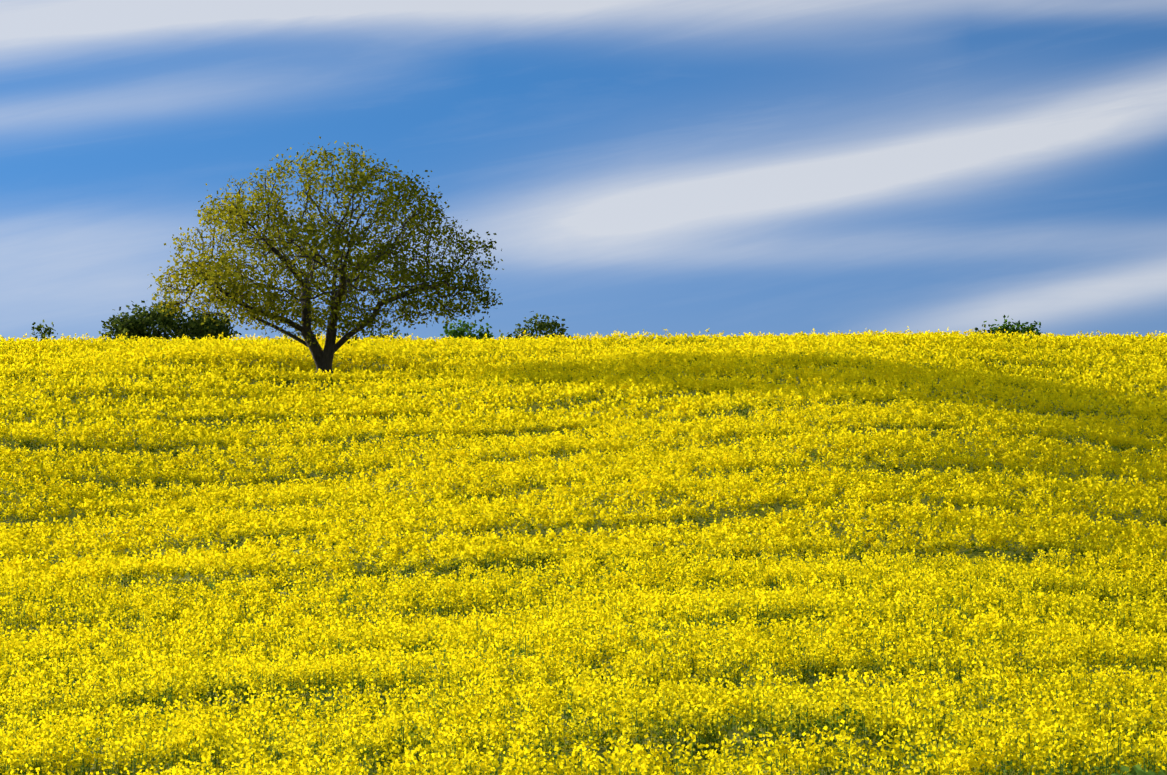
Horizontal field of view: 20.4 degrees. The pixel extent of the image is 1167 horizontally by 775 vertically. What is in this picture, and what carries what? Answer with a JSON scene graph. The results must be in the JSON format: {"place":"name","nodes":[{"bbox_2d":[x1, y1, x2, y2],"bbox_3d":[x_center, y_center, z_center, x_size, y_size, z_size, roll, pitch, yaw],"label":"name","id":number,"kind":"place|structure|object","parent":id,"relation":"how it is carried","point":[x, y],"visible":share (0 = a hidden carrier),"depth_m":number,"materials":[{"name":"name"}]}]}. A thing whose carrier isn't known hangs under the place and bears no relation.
{"place":"outdoors","nodes":[
{"label":"outdoors","id":0,"kind":"place"},
{"bbox_2d":[0,0,1166,340],"label":"sky","id":1,"kind":"structure","parent":0,"point":[776,167],"materials":[{"name":"blue"}]},
{"bbox_3d":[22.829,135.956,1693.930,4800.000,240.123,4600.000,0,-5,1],"label":"ground","id":2,"kind":"structure","parent":0,"visible":0},
{"bbox_2d":[31,320,57,340],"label":"bush","id":3,"kind":"object","parent":2,"relation":"on","point":[48,329],"visible":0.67,"depth_m":205.80,"materials":[{"name":"green plant"}]},
{"bbox_2d":[98,307,153,340],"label":"bush","id":4,"kind":"object","parent":2,"relation":"on","point":[111,332],"visible":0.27,"depth_m":215.29,"materials":[{"name":"green plant"}]},
{"bbox_2d":[109,289,225,341],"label":"bush","id":5,"kind":"object","parent":2,"relation":"on","point":[168,325],"visible":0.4,"depth_m":214.40,"materials":[{"name":"green plant"}]},
{"bbox_2d":[191,312,241,339],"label":"bush","id":6,"kind":"object","parent":2,"relation":"on","point":[226,326],"visible":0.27,"depth_m":216.31,"materials":[{"name":"green plant"}]},
{"bbox_2d":[146,136,503,381],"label":"oak tree","id":7,"kind":"object","parent":2,"relation":"on","point":[233,294],"visible":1,"depth_m":122.22,"materials":[{"name":"green plant"}]},
{"bbox_2d":[360,322,408,339],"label":"bush","id":8,"kind":"object","parent":2,"relation":"on","point":[383,336],"visible":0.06,"depth_m":200.15,"materials":[{"name":"green plant"}]},
{"bbox_2d":[440,318,501,340],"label":"bush","id":9,"kind":"object","parent":2,"relation":"on","point":[459,331],"visible":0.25,"depth_m":197.76,"materials":[{"name":"green plant"}]},
{"bbox_2d":[499,311,572,339],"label":"bush","id":10,"kind":"object","parent":2,"relation":"on","point":[549,327],"visible":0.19,"depth_m":201.62,"materials":[{"name":"green plant"}]},
{"bbox_2d":[0,326,1166,774],"bbox_3d":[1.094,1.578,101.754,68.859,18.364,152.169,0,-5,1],"label":"rapeseed plants","id":11,"kind":"object","parent":2,"relation":"on","point":[1062,638],"visible":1,"depth_m":61.70,"materials":[{"name":"yellow plant"}]},
{"bbox_2d":[975,322,1007,336],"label":"bush","id":12,"kind":"object","parent":2,"relation":"on","point":[976,328],"depth_m":195.88,"materials":[{"name":"green plant"}]},
{"bbox_2d":[983,315,1047,336],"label":"bush","id":13,"kind":"object","parent":2,"relation":"on","point":[1011,328],"visible":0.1,"depth_m":195.31,"materials":[{"name":"green plant"}]}
]}

